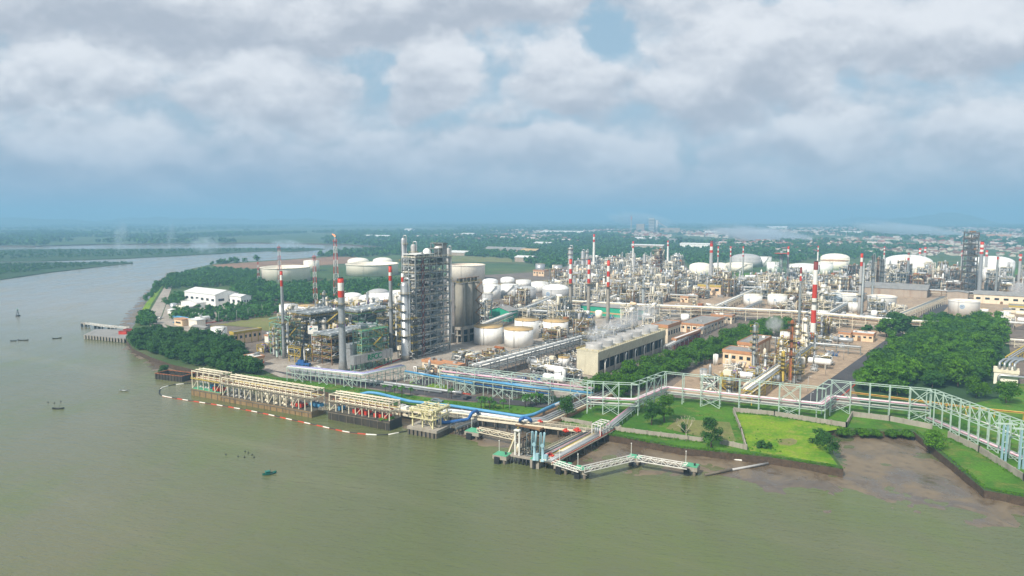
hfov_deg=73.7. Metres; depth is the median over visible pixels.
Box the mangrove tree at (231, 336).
[221,333,235,339]
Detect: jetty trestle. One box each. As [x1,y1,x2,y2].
[411,406,593,437]
[450,416,480,434]
[515,386,634,435]
[537,427,593,463]
[540,425,620,470]
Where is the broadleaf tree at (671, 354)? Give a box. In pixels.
[659,349,676,359]
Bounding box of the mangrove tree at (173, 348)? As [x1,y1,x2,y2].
[170,344,187,358]
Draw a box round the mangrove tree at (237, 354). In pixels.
[231,351,241,357]
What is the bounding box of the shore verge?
[245,374,549,415]
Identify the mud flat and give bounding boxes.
[119,272,170,328]
[122,338,405,423]
[403,415,555,448]
[552,429,1023,527]
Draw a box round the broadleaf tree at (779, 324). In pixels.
[771,322,782,334]
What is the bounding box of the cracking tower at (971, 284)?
[961,229,979,293]
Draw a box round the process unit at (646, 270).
[643,266,654,273]
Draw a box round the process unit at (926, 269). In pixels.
[917,264,928,273]
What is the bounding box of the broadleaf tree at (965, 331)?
[955,328,968,333]
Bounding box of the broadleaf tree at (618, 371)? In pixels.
[611,369,625,374]
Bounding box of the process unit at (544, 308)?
[538,306,553,318]
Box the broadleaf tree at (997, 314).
[993,310,1010,324]
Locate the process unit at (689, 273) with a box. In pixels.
[677,269,694,277]
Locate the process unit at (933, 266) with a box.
[924,261,935,273]
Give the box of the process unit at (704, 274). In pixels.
[699,271,716,283]
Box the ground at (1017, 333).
[206,260,1023,409]
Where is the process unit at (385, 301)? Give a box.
[383,299,394,314]
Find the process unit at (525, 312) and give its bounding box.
[516,306,535,317]
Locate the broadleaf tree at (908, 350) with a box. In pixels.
[894,346,920,356]
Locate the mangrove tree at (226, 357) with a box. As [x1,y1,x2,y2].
[219,353,238,361]
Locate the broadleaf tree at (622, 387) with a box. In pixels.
[611,379,630,397]
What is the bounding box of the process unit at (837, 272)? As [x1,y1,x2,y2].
[833,270,844,276]
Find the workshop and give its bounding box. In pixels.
[192,324,209,329]
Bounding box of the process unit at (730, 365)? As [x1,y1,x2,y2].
[723,354,746,370]
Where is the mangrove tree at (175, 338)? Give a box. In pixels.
[167,336,178,341]
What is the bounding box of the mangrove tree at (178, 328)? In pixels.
[172,326,184,331]
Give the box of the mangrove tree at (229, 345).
[218,342,236,351]
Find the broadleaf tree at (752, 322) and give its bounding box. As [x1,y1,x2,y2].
[747,319,759,326]
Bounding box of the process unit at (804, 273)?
[791,269,809,283]
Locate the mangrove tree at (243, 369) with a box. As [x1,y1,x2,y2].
[242,357,264,371]
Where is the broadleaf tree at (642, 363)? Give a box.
[636,358,650,368]
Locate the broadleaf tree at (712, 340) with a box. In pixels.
[707,335,715,344]
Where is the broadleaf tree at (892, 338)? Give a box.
[885,333,902,345]
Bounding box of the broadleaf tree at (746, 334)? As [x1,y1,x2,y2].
[740,332,750,336]
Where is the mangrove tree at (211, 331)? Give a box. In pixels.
[208,329,222,335]
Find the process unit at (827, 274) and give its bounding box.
[820,270,838,280]
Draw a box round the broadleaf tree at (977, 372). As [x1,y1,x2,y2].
[965,361,987,378]
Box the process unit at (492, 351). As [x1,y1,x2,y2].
[482,348,506,357]
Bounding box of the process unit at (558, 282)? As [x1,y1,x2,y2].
[546,279,567,286]
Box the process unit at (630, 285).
[623,280,641,296]
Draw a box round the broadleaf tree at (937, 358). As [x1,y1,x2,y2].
[922,352,945,369]
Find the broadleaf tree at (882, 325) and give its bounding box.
[873,318,900,336]
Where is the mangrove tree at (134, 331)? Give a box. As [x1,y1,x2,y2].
[129,329,140,337]
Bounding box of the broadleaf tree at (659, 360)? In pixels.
[651,353,665,365]
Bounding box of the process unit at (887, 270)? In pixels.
[883,264,899,281]
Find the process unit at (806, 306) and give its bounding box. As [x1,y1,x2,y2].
[794,298,811,316]
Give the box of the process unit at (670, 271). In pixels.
[661,269,674,278]
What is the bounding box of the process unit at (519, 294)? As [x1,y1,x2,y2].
[512,290,526,304]
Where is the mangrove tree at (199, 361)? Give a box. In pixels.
[189,351,208,364]
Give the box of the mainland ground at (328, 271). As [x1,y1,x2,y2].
[0,219,1023,505]
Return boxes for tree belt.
[133,309,157,325]
[143,282,162,300]
[152,266,262,288]
[161,291,185,304]
[168,299,280,321]
[229,276,400,303]
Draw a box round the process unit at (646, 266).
[640,264,650,272]
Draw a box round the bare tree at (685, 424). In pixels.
[676,417,694,440]
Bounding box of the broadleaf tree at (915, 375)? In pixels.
[906,365,918,379]
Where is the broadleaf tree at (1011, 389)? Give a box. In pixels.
[993,380,1023,402]
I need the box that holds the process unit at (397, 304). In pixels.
[393,302,399,314]
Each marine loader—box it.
[531,431,539,460]
[539,432,547,461]
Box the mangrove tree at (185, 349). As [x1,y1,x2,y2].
[175,347,190,356]
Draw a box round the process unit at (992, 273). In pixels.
[985,267,999,280]
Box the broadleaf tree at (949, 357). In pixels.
[942,352,966,381]
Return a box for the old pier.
[84,329,126,342]
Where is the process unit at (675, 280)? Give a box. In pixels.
[666,277,681,296]
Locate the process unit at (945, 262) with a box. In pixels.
[936,260,947,268]
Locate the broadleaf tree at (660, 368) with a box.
[651,364,667,379]
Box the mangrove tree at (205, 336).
[203,334,213,338]
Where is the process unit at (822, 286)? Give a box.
[818,281,830,295]
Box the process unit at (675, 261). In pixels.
[671,258,684,266]
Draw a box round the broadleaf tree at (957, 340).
[951,335,963,348]
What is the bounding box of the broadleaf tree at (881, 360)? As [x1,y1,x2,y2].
[872,357,887,363]
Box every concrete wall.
[551,414,591,425]
[608,426,702,441]
[720,439,746,449]
[733,407,852,426]
[733,408,745,443]
[853,411,932,428]
[947,431,1023,480]
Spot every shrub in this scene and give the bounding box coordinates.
[158,364,168,371]
[756,440,766,447]
[766,442,772,448]
[807,427,828,443]
[815,430,841,452]
[836,427,855,436]
[852,427,868,436]
[868,428,882,436]
[884,429,900,437]
[900,429,913,437]
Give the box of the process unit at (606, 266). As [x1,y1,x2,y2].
[601,263,612,272]
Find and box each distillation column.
[270,327,275,355]
[273,332,279,358]
[285,322,290,355]
[310,319,316,353]
[316,299,322,306]
[319,318,327,345]
[321,291,326,305]
[365,291,369,303]
[393,293,398,308]
[393,311,399,350]
[398,278,411,359]
[399,235,407,279]
[409,241,417,342]
[542,333,549,343]
[567,245,572,273]
[580,249,584,268]
[585,249,588,272]
[618,261,622,272]
[632,254,635,271]
[640,278,645,303]
[642,253,646,269]
[705,276,710,294]
[723,375,736,392]
[749,323,758,366]
[752,366,761,387]
[761,353,769,368]
[777,339,784,355]
[778,349,787,382]
[786,299,791,315]
[786,318,795,383]
[791,357,799,383]
[794,323,800,337]
[797,363,804,379]
[800,315,809,340]
[802,333,809,358]
[807,281,810,298]
[811,332,818,357]
[818,314,825,334]
[837,276,841,289]
[865,263,869,281]
[870,274,875,293]
[871,253,875,281]
[875,256,880,281]
[880,257,885,281]
[965,232,976,290]
[985,270,989,290]
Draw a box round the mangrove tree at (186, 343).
[180,341,194,345]
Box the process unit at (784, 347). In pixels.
[776,340,793,355]
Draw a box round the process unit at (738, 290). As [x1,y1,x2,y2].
[730,280,742,294]
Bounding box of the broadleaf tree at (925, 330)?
[921,328,941,333]
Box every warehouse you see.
[181,299,205,307]
[184,287,238,305]
[228,293,250,304]
[631,244,665,249]
[680,243,709,247]
[864,282,931,297]
[947,290,969,299]
[973,290,1023,304]
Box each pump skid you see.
[526,371,539,377]
[565,363,576,368]
[570,355,576,362]
[700,383,714,390]
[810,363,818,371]
[826,350,838,356]
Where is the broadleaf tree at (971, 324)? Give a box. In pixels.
[960,322,978,330]
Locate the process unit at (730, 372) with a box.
[720,369,739,391]
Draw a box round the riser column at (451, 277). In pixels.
[445,246,454,339]
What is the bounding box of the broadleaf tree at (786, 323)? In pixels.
[779,318,788,329]
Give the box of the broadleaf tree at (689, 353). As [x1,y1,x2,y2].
[677,348,699,367]
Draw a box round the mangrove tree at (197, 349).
[193,346,208,360]
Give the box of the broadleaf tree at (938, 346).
[928,343,946,350]
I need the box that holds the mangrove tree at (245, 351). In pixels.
[237,349,249,354]
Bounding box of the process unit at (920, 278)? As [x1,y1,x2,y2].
[912,269,926,283]
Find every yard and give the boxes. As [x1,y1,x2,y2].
[161,303,230,330]
[263,340,458,381]
[449,309,690,354]
[552,375,591,397]
[586,269,1023,327]
[667,321,894,400]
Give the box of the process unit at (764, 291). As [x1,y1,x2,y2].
[754,284,769,298]
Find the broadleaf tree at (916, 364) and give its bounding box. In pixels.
[894,354,923,371]
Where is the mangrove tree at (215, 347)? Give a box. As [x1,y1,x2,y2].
[207,346,224,352]
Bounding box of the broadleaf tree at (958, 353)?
[950,350,968,359]
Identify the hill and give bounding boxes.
[0,217,164,224]
[98,217,356,223]
[818,216,890,222]
[872,212,1009,224]
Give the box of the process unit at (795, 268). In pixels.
[789,265,799,272]
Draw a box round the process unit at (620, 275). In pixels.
[616,272,628,281]
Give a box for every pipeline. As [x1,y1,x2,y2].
[288,368,462,393]
[291,370,441,392]
[360,391,554,417]
[422,388,613,420]
[424,381,640,424]
[428,392,609,421]
[429,388,610,418]
[543,427,605,459]
[544,430,588,452]
[544,431,588,453]
[545,428,604,460]
[546,431,590,453]
[547,424,615,461]
[549,423,619,462]
[552,431,593,452]
[553,427,602,453]
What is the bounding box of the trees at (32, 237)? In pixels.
[0,229,1023,244]
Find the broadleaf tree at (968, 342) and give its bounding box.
[956,340,975,349]
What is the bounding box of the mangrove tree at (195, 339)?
[186,336,201,343]
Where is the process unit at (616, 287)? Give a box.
[610,280,626,300]
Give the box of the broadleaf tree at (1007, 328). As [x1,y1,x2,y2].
[993,320,1011,333]
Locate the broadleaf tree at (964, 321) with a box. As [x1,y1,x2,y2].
[952,317,972,326]
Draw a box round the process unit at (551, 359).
[537,355,559,365]
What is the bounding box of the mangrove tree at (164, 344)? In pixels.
[158,339,175,354]
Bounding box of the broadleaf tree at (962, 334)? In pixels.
[951,332,969,338]
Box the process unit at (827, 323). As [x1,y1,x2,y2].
[816,316,831,334]
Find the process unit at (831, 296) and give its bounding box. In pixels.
[822,291,837,309]
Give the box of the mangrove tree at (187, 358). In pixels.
[181,354,192,363]
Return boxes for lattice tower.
[277,244,280,284]
[313,254,317,303]
[332,234,338,295]
[774,251,788,276]
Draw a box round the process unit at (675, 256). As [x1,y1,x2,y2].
[671,255,681,263]
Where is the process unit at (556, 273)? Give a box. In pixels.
[549,265,562,280]
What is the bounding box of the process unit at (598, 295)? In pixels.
[592,283,606,301]
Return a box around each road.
[149,287,171,326]
[272,370,555,406]
[410,362,471,385]
[794,304,947,408]
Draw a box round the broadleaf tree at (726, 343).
[721,338,732,347]
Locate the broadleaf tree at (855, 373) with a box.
[852,368,861,378]
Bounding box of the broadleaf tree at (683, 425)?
[680,422,687,432]
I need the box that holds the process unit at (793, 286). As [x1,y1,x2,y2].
[790,276,805,298]
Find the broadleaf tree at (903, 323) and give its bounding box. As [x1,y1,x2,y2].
[888,316,916,334]
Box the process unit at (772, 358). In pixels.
[759,348,777,367]
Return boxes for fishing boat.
[262,470,275,475]
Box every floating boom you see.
[159,383,365,434]
[366,430,407,434]
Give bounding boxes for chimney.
[279,271,286,358]
[334,277,348,370]
[387,265,394,350]
[400,273,403,332]
[567,259,573,310]
[586,259,590,314]
[593,234,595,263]
[605,260,611,322]
[632,241,634,269]
[667,240,668,260]
[709,241,713,274]
[717,246,718,266]
[729,246,731,270]
[741,246,744,275]
[786,246,789,282]
[798,267,802,325]
[809,261,819,337]
[856,253,862,313]
[860,262,865,313]
[905,252,910,283]
[977,241,984,289]
[984,250,988,265]
[994,253,999,290]
[1017,254,1022,287]
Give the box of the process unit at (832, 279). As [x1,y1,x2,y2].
[830,274,848,284]
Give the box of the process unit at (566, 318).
[552,317,572,329]
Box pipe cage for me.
[592,419,609,435]
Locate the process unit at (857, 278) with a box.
[844,274,858,285]
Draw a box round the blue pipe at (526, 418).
[518,416,532,423]
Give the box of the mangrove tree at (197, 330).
[189,326,200,336]
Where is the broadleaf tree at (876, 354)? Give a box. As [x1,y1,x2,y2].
[866,350,885,361]
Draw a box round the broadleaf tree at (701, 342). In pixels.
[692,337,707,348]
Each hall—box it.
[450,250,471,255]
[486,246,525,251]
[515,255,536,261]
[521,248,540,251]
[541,230,586,232]
[704,231,722,233]
[746,230,770,233]
[767,226,788,228]
[986,234,1011,237]
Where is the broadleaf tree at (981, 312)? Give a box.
[970,309,986,314]
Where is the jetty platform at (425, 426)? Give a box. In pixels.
[407,401,455,438]
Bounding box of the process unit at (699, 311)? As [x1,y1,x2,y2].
[690,303,706,315]
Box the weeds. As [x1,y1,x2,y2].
[278,379,1022,495]
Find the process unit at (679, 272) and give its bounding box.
[673,266,686,277]
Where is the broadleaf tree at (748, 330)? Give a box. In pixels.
[744,327,752,334]
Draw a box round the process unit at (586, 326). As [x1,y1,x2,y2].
[571,313,594,336]
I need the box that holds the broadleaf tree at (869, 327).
[857,324,872,330]
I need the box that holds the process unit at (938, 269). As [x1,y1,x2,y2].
[931,266,948,277]
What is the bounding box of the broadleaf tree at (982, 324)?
[978,320,991,330]
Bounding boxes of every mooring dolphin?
[464,418,484,439]
[492,440,510,464]
[554,449,572,474]
[572,454,590,479]
[627,443,642,466]
[681,451,699,475]
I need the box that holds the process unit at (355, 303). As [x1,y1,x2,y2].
[351,301,361,306]
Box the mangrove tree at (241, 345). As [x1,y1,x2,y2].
[232,341,245,349]
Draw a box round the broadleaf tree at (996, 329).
[984,324,1010,341]
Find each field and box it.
[424,255,511,261]
[714,239,840,244]
[732,268,1017,280]
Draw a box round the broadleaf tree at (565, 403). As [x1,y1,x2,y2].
[556,394,576,417]
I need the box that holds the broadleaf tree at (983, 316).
[973,314,989,319]
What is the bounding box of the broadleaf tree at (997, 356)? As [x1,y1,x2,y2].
[976,346,1007,363]
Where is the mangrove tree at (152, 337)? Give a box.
[148,335,156,339]
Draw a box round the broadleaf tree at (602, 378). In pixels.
[592,375,612,392]
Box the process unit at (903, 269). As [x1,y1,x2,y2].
[899,262,911,280]
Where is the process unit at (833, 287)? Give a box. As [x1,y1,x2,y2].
[827,280,836,289]
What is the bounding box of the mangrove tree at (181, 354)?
[179,351,189,361]
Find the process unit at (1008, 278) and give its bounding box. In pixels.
[998,271,1014,289]
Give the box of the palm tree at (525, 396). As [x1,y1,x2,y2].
[520,394,529,406]
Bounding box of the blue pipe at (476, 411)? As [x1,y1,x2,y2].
[434,409,478,423]
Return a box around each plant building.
[421,357,465,375]
[533,269,549,275]
[651,319,680,343]
[671,329,700,348]
[680,293,697,302]
[681,315,724,333]
[697,284,722,295]
[711,313,735,323]
[722,345,759,366]
[737,335,771,356]
[838,330,852,337]
[852,330,876,341]
[1008,303,1023,312]
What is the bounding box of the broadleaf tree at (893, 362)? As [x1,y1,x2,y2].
[880,357,909,382]
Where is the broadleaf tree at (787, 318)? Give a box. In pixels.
[780,317,794,329]
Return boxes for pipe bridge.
[439,364,593,408]
[586,371,931,422]
[924,389,1023,461]
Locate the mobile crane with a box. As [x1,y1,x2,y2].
[295,322,310,365]
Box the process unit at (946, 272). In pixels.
[941,268,959,280]
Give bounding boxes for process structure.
[269,315,300,355]
[288,306,345,345]
[288,340,311,362]
[311,322,387,364]
[335,304,388,325]
[352,321,388,369]
[376,312,400,346]
[397,316,417,359]
[425,313,433,351]
[652,248,664,271]
[946,279,962,295]
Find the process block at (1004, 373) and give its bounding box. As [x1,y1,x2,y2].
[993,357,1023,383]
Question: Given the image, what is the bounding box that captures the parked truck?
[431,398,443,402]
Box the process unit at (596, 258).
[591,255,600,265]
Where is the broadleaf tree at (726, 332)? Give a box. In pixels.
[718,328,731,337]
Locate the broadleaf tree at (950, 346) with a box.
[943,341,955,351]
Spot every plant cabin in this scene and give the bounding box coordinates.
[173,317,189,325]
[188,318,205,326]
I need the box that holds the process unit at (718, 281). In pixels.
[712,272,726,293]
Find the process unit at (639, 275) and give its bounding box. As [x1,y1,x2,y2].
[633,270,647,282]
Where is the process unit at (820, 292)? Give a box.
[817,288,825,304]
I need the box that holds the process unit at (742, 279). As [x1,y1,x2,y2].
[732,276,748,290]
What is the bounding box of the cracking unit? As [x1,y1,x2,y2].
[401,242,450,357]
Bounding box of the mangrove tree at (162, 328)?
[157,326,171,330]
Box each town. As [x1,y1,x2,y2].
[415,228,671,240]
[680,226,1023,246]
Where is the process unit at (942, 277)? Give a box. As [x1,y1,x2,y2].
[926,273,945,285]
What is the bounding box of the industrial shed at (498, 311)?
[489,305,517,321]
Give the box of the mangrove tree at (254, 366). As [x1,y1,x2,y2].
[245,357,264,373]
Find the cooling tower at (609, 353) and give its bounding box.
[576,324,664,375]
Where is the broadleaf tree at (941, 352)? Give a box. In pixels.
[934,347,947,355]
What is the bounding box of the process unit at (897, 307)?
[887,302,907,311]
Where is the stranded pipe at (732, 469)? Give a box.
[704,462,768,475]
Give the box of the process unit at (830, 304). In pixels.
[817,296,834,309]
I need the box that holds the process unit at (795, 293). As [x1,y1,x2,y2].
[784,287,802,300]
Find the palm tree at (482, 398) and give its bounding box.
[476,396,485,408]
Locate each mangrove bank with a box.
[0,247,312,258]
[0,261,132,273]
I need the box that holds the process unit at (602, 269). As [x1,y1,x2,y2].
[598,266,606,281]
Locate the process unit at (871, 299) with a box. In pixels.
[867,295,884,312]
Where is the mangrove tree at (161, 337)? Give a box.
[154,335,166,340]
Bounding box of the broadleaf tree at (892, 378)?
[883,373,899,381]
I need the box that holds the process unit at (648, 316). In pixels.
[642,313,660,324]
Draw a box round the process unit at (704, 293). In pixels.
[692,286,709,298]
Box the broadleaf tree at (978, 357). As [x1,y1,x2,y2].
[966,355,991,375]
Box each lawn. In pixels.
[225,314,277,330]
[564,384,1023,493]
[736,414,842,464]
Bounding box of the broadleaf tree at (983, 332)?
[968,330,988,338]
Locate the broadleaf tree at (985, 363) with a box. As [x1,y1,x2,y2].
[967,360,992,376]
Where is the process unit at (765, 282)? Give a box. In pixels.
[760,278,780,287]
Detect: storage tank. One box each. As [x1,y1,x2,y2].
[210,324,226,334]
[260,265,310,281]
[279,302,298,313]
[298,304,314,308]
[303,259,319,270]
[345,292,361,302]
[346,262,398,276]
[347,258,368,262]
[359,294,378,304]
[369,289,388,294]
[373,257,391,261]
[378,293,395,301]
[392,290,400,301]
[452,263,484,280]
[474,322,502,344]
[482,292,492,301]
[483,278,497,287]
[483,283,500,298]
[500,283,517,296]
[501,277,514,283]
[504,325,533,347]
[514,316,538,338]
[516,279,530,286]
[520,286,535,300]
[531,280,547,292]
[535,263,544,268]
[542,284,568,296]
[543,317,568,338]
[558,354,569,366]
[689,262,708,274]
[699,368,707,380]
[713,263,728,270]
[713,354,717,364]
[726,262,752,271]
[731,254,760,267]
[743,293,762,306]
[760,256,771,266]
[767,261,778,272]
[767,293,786,306]
[780,330,789,340]
[789,263,819,275]
[816,309,829,315]
[818,261,832,273]
[820,253,849,263]
[820,259,848,270]
[836,292,857,307]
[848,301,857,311]
[867,294,896,307]
[884,255,932,272]
[948,299,980,314]
[975,256,1015,276]
[980,307,988,312]
[982,266,1006,281]
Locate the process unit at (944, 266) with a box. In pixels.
[934,264,946,275]
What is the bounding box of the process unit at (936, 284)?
[928,278,944,289]
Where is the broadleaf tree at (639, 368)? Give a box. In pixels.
[620,359,640,372]
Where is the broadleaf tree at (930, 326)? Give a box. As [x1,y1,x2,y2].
[920,324,935,333]
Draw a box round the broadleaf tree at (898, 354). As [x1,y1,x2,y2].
[890,352,915,366]
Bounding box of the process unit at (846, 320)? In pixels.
[833,311,849,324]
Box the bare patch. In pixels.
[778,438,796,445]
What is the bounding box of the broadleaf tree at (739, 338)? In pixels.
[734,335,746,340]
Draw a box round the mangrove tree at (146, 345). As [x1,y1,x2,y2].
[143,340,155,348]
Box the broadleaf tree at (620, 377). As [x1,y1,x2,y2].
[613,373,632,392]
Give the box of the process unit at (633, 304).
[619,302,637,321]
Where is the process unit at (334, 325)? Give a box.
[328,323,345,328]
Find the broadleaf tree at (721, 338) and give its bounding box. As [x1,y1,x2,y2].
[718,335,726,343]
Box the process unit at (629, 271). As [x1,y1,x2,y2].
[624,270,637,276]
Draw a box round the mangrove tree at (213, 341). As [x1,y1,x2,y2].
[210,338,220,344]
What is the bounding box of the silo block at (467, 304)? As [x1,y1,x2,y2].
[451,276,482,342]
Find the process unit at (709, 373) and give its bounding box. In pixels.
[700,364,722,388]
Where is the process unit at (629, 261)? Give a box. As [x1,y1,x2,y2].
[625,257,635,268]
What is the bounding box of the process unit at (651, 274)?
[646,270,658,282]
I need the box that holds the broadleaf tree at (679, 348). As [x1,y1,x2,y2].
[675,345,688,351]
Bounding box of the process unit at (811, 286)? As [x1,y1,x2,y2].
[804,284,820,298]
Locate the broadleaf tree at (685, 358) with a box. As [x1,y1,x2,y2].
[679,354,691,368]
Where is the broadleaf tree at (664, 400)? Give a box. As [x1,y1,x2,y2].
[656,393,675,421]
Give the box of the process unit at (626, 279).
[619,274,634,288]
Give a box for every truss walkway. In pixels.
[112,326,127,328]
[477,427,517,439]
[552,460,580,472]
[581,455,634,472]
[636,455,687,469]
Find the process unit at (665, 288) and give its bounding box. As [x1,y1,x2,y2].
[656,282,674,300]
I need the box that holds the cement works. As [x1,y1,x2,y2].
[636,218,679,232]
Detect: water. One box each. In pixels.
[0,243,1023,575]
[555,388,602,406]
[669,220,1023,222]
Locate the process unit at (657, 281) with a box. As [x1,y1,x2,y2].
[651,274,666,285]
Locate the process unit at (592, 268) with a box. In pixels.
[590,262,599,272]
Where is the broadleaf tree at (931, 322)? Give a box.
[920,318,940,327]
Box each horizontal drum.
[195,315,209,322]
[296,344,311,356]
[465,350,481,358]
[525,356,544,368]
[543,363,563,373]
[543,371,564,385]
[578,308,589,316]
[734,368,753,380]
[743,376,754,393]
[759,370,780,385]
[808,355,831,368]
[833,334,853,344]
[860,313,875,321]
[1003,312,1014,318]
[1015,311,1023,316]
[1017,317,1023,324]
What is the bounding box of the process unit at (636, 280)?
[629,273,640,283]
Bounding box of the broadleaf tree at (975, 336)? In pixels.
[969,332,981,342]
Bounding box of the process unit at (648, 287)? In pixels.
[640,281,657,299]
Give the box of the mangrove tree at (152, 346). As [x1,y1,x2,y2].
[147,342,158,352]
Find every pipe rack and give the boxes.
[286,364,405,388]
[404,370,474,392]
[437,363,523,394]
[455,376,552,404]
[468,322,631,377]
[481,295,555,325]
[530,310,576,319]
[566,299,926,333]
[591,290,698,302]
[604,270,667,301]
[604,402,643,429]
[663,301,763,353]
[694,285,857,292]
[713,285,762,312]
[741,344,813,404]
[759,334,860,355]
[801,292,866,333]
[851,391,1023,420]
[857,286,973,295]
[890,296,947,324]
[1002,345,1023,364]
[1004,338,1023,347]
[1006,321,1023,329]
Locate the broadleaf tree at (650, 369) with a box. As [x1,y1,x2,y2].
[640,363,660,383]
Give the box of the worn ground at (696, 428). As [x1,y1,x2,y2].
[666,419,735,440]
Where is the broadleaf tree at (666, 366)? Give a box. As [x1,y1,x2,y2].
[662,363,671,378]
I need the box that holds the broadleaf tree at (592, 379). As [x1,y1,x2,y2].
[580,376,596,393]
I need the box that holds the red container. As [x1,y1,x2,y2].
[118,330,127,333]
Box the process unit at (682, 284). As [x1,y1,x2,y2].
[674,281,686,292]
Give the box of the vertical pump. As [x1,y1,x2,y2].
[275,395,279,403]
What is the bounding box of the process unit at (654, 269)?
[646,264,659,272]
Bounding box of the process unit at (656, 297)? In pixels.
[647,287,663,312]
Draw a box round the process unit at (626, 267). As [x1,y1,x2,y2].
[617,265,632,274]
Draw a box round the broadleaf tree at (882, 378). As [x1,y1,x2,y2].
[867,372,893,391]
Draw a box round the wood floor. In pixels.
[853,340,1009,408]
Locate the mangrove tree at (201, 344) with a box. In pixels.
[194,341,209,347]
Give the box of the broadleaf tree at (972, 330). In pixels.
[958,327,979,333]
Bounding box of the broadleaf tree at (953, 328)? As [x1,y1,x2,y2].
[943,325,960,333]
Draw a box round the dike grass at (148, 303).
[142,285,163,309]
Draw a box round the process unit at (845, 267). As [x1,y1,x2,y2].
[839,263,851,273]
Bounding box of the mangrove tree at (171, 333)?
[166,331,176,337]
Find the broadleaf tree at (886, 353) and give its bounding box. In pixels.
[866,347,895,360]
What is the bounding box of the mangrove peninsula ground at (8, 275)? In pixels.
[0,262,132,279]
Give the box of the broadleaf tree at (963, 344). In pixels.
[957,340,973,348]
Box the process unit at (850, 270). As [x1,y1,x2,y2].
[847,263,859,281]
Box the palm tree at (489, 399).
[486,397,493,408]
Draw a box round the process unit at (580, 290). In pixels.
[574,279,590,299]
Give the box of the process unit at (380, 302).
[375,299,386,315]
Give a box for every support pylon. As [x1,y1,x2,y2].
[995,422,1017,460]
[1012,427,1023,468]
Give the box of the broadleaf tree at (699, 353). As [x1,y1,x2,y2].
[695,349,702,362]
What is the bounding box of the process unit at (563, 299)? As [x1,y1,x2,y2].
[556,294,569,310]
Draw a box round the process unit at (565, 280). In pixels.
[561,278,576,295]
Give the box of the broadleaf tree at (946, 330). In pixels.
[936,326,950,331]
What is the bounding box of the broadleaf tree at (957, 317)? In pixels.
[954,313,961,320]
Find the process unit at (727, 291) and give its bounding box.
[722,274,737,296]
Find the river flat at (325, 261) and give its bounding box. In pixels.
[213,257,357,268]
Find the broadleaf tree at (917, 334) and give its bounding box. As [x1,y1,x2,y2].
[904,331,924,342]
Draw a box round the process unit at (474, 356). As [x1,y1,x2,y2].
[465,352,494,367]
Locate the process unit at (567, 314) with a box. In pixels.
[555,306,577,328]
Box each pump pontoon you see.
[190,367,232,400]
[220,373,325,417]
[328,390,401,430]
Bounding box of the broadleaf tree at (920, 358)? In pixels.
[917,354,936,369]
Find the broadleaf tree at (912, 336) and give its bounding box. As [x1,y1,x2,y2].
[905,334,922,342]
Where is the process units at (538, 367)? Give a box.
[256,253,1022,380]
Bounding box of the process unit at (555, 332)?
[543,326,567,340]
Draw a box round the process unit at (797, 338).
[774,335,800,354]
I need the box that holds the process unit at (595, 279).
[583,274,599,283]
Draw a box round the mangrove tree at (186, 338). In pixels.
[181,336,192,341]
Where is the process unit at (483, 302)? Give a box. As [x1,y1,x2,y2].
[480,298,491,322]
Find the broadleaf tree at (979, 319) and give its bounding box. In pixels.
[971,316,989,323]
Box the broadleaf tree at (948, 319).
[939,316,956,322]
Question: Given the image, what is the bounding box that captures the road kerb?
[374,341,446,368]
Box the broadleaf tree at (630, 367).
[619,358,636,374]
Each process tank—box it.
[554,368,565,382]
[595,310,601,318]
[680,314,688,320]
[798,357,804,365]
[871,310,876,316]
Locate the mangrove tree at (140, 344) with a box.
[135,340,145,349]
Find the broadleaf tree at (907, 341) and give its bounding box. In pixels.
[893,338,912,345]
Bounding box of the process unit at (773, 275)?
[766,269,779,280]
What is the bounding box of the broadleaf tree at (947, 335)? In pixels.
[942,331,953,340]
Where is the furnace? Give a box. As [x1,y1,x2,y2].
[346,342,362,368]
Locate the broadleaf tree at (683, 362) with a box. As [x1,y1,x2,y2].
[677,359,688,372]
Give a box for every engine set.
[299,402,307,408]
[317,402,325,408]
[337,405,345,411]
[351,406,358,414]
[363,408,372,416]
[372,410,379,418]
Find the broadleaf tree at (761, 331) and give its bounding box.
[758,327,764,334]
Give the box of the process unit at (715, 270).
[708,264,721,274]
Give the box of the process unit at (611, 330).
[598,320,621,337]
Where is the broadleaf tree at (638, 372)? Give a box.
[632,369,650,381]
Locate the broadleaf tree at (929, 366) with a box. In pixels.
[918,362,940,374]
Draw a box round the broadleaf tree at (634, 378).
[627,373,645,390]
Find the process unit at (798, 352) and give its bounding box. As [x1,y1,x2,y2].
[779,348,802,371]
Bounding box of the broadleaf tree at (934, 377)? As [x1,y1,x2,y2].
[920,369,947,387]
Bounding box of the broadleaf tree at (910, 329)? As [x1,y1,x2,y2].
[905,327,916,332]
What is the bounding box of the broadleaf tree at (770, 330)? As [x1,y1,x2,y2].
[766,328,773,335]
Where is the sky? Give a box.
[0,0,1023,218]
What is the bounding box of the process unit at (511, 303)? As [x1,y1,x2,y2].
[502,288,519,307]
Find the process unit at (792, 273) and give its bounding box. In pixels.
[784,270,796,279]
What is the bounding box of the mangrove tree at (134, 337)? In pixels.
[128,334,141,346]
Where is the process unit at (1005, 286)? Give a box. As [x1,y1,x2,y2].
[998,282,1016,291]
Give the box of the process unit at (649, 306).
[643,302,659,324]
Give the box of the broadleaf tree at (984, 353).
[968,347,997,368]
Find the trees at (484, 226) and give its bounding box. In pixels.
[0,223,1023,231]
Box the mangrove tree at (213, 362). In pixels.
[209,357,218,366]
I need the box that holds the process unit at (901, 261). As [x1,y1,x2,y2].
[897,256,906,264]
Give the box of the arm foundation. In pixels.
[530,456,544,468]
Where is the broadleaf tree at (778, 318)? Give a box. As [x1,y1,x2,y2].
[771,315,781,321]
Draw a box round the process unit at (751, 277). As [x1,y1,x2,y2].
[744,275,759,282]
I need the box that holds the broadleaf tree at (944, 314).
[934,311,954,318]

